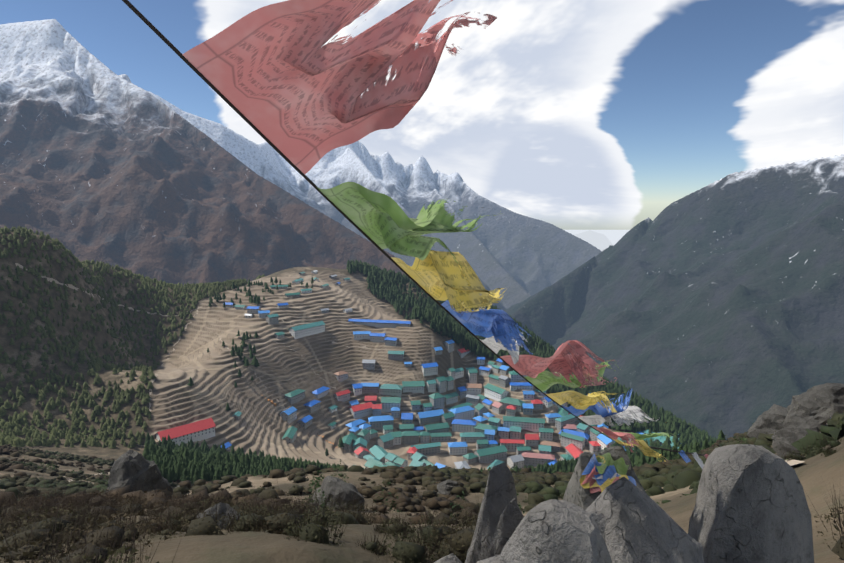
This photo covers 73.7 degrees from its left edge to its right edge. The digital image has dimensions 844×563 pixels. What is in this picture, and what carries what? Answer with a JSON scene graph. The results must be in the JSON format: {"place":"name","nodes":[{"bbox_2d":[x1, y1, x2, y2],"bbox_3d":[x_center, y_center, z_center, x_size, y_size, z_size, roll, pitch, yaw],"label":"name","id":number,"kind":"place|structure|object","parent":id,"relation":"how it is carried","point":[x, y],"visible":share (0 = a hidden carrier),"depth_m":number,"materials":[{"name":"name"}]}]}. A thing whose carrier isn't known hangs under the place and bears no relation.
{"place":"outdoors","nodes":[
{"label":"outdoors","id":0,"kind":"place"},
{"bbox_2d":[0,19,410,286],"bbox_3d":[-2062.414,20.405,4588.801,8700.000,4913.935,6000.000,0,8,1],"label":"mountain terrain","id":1,"kind":"structure","parent":0,"point":[100,161],"depth_m":4028.54,"materials":[{"name":"brown stone"}]},
{"bbox_2d":[148,91,601,309],"bbox_3d":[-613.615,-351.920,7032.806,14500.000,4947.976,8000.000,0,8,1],"label":"mountain","id":2,"kind":"structure","parent":0,"point":[517,258],"depth_m":7915.23,"materials":[{"name":"grey stone"}]},
{"bbox_2d":[0,232,843,562],"bbox_3d":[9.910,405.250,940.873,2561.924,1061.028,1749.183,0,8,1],"label":"hillside terrain","id":3,"kind":"structure","parent":0,"point":[212,392],"depth_m":551.17,"materials":[{"name":"beige soil"}]},
{"bbox_2d":[0,226,264,447],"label":"pine forest","id":4,"kind":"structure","parent":3,"relation":"on","point":[7,435],"depth_m":503.87,"materials":[{"name":"green plant"}]},
{"bbox_2d":[105,450,173,498],"bbox_3d":[-18.128,13.432,35.374,3.082,5.622,4.691,0,8,1],"label":"outcrop rock","id":5,"kind":"object","parent":3,"relation":"on","point":[132,468],"visible":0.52,"depth_m":34.59,"materials":[{"name":"stone"}]},
{"bbox_2d":[197,502,240,529],"bbox_3d":[-5.296,6.397,14.839,1.042,1.015,1.165,-6,10,-39],"label":"outcrop rock","id":6,"kind":"object","parent":3,"relation":"on","point":[221,508],"visible":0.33,"depth_m":14.72,"materials":[{"name":"stone"}]},
{"bbox_2d":[310,476,364,510],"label":"outcrop rock","id":7,"kind":"object","parent":3,"relation":"on","point":[347,493],"visible":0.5,"depth_m":46.59,"materials":[{"name":"stone"}]},
{"bbox_2d":[122,0,615,441],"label":"flag string","id":8,"kind":"object","parent":3,"relation":"attached to","point":[168,43],"visible":0.96,"depth_m":1.96,"materials":[{"name":"grey fabric"}]},
{"bbox_2d":[182,0,674,461],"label":"prayer flags","id":9,"kind":"object","parent":8,"relation":"hanging from","point":[285,82],"visible":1,"depth_m":1.80,"materials":[{"name":"fabric"}]},
{"bbox_2d":[187,277,562,465],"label":"field trees","id":10,"kind":"object","parent":3,"relation":"on","point":[240,350],"visible":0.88,"depth_m":616.49,"materials":[{"name":"green plant"}]},
{"bbox_2d":[21,423,752,517],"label":"shrubs","id":11,"kind":"object","parent":3,"relation":"on","point":[317,484],"visible":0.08,"depth_m":62.73,"materials":[{"name":"green plant"}]},
{"bbox_2d":[15,263,803,481],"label":"dirt footpath","id":12,"kind":"structure","parent":3,"relation":"on","point":[792,462],"depth_m":576.51,"materials":[{"name":"beige soil"}]},
{"bbox_2d":[155,270,684,469],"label":"buildings","id":13,"kind":"structure","parent":3,"relation":"on","point":[574,439],"depth_m":609.76,"materials":[{"name":"metal"}]},
{"bbox_2d":[0,413,843,562],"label":"shrubs","id":14,"kind":"object","parent":3,"relation":"on","point":[686,475],"visible":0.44,"depth_m":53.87,"materials":[{"name":"green plant"}]},
{"bbox_2d":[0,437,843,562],"bbox_3d":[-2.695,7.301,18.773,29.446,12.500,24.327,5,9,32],"label":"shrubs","id":15,"kind":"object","parent":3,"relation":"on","point":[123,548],"visible":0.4,"depth_m":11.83,"materials":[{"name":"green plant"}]},
{"bbox_2d":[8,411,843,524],"bbox_3d":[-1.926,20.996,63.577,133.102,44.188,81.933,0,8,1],"label":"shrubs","id":16,"kind":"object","parent":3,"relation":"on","point":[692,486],"visible":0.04,"depth_m":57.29,"materials":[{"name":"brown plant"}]},
{"bbox_2d":[142,430,725,483],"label":"forest pine","id":17,"kind":"object","parent":3,"relation":"on","point":[173,461],"visible":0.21,"depth_m":290.62,"materials":[{"name":"green plant"}]},
{"bbox_2d":[434,553,461,562],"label":"rock slab","id":18,"kind":"object","parent":3,"relation":"on","point":[451,558],"visible":1,"depth_m":3.57,"materials":[{"name":"stone"}]},
{"bbox_2d":[437,480,459,494],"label":"outcrop rock","id":19,"kind":"object","parent":3,"relation":"on","point":[445,487],"visible":0.42,"depth_m":63.74,"materials":[{"name":"stone"}]},
{"bbox_2d":[477,555,504,562],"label":"rock slab","id":20,"kind":"object","parent":3,"relation":"on","point":[494,559],"visible":0.54,"depth_m":2.50,"materials":[{"name":"stone"}]},
{"bbox_2d":[466,462,516,562],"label":"rock slab","id":21,"kind":"object","parent":3,"relation":"on","point":[500,494],"visible":0.65,"depth_m":4.29,"materials":[{"name":"stone"}]},
{"bbox_2d":[486,498,523,558],"bbox_3d":[0.649,2.093,4.030,0.392,1.172,0.225,-3,8,-18],"label":"rock slab","id":22,"kind":"object","parent":3,"relation":"on","point":[511,517],"visible":0.54,"depth_m":3.93,"materials":[{"name":"stone"}]},
{"bbox_2d":[346,260,716,469],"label":"forest pine","id":23,"kind":"object","parent":3,"relation":"on","point":[428,310],"visible":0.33,"depth_m":721.84,"materials":[{"name":"green plant"}]},
{"bbox_2d":[499,499,611,562],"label":"rock slab","id":24,"kind":"object","parent":3,"relation":"on","point":[554,531],"visible":1,"depth_m":2.31,"materials":[{"name":"stone"}]},
{"bbox_2d":[586,511,605,536],"bbox_3d":[1.010,1.871,3.344,0.586,1.079,0.671,0,8,1],"label":"rock slab","id":25,"kind":"object","parent":3,"relation":"on","point":[599,518],"visible":0.06,"depth_m":3.24,"materials":[{"name":"stone"}]},
{"bbox_2d":[563,446,646,509],"bbox_3d":[2.698,4.677,6.989,3.273,5.311,3.247,0,8,1],"label":"rock","id":26,"kind":"object","parent":3,"relation":"on","point":[577,493],"visible":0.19,"depth_m":6.84,"materials":[{"name":"stone"}]},
{"bbox_2d":[580,452,635,492],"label":"prayer flags","id":27,"kind":"object","parent":26,"relation":"attached to","point":[601,473],"visible":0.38,"depth_m":6.77},
{"bbox_2d":[585,477,703,562],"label":"rock slab","id":28,"kind":"object","parent":3,"relation":"on","point":[642,526],"visible":0.65,"depth_m":3.26,"materials":[{"name":"stone"}]},
{"bbox_2d":[616,416,829,458],"bbox_3d":[20.242,6.629,29.353,0.022,15.509,56.062,7,10,39],"label":"flag string","id":29,"kind":"object","parent":3,"relation":"attached to","point":[681,451],"visible":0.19,"depth_m":8.93,"materials":[{"name":"fabric"}]},
{"bbox_2d":[678,416,830,468],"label":"prayer flags","id":30,"kind":"object","parent":29,"relation":"hanging from","point":[687,459],"visible":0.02,"depth_m":9.95,"materials":[{"name":"fabric"}]},
{"bbox_2d":[688,444,813,562],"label":"rock slab","id":31,"kind":"object","parent":3,"relation":"on","point":[751,505],"visible":0.9,"depth_m":4.11,"materials":[{"name":"stone"}]},
{"bbox_2d":[747,404,786,437],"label":"outcrop rock","id":32,"kind":"object","parent":3,"relation":"on","point":[771,420],"visible":0.35,"depth_m":59.94,"materials":[{"name":"stone"}]},
{"bbox_2d":[771,426,819,459],"bbox_3d":[20.224,8.779,29.593,3.057,2.205,2.303,0,8,1],"label":"outcrop rock","id":33,"kind":"object","parent":3,"relation":"on","point":[783,438],"visible":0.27,"depth_m":29.69,"materials":[{"name":"stone"}]},
{"bbox_2d":[784,383,843,430],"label":"outcrop rock","id":34,"kind":"object","parent":3,"relation":"on","point":[815,406],"visible":0.75,"depth_m":47.38,"materials":[{"name":"stone"}]},
{"bbox_2d":[0,0,843,229],"label":"sky","id":35,"kind":"structure","parent":0,"point":[564,114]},
{"bbox_2d":[574,230,613,250],"bbox_3d":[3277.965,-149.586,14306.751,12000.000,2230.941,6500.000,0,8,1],"label":"snowy mountain","id":36,"kind":"structure","parent":0,"point":[601,242],"depth_m":14730.83,"materials":[{"name":"white snow"}]},
{"bbox_2d":[565,230,629,244],"bbox_3d":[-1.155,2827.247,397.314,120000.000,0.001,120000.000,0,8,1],"label":"valley floor","id":37,"kind":"structure","parent":0,"point":[614,237],"depth_m":52199.98,"materials":[{"name":"white"}]},
{"bbox_2d":[504,154,843,439],"bbox_3d":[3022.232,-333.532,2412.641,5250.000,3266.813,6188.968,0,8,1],"label":"mountain","id":38,"kind":"structure","parent":0,"point":[715,308],"depth_m":2654.82,"materials":[{"name":"grey stone"}]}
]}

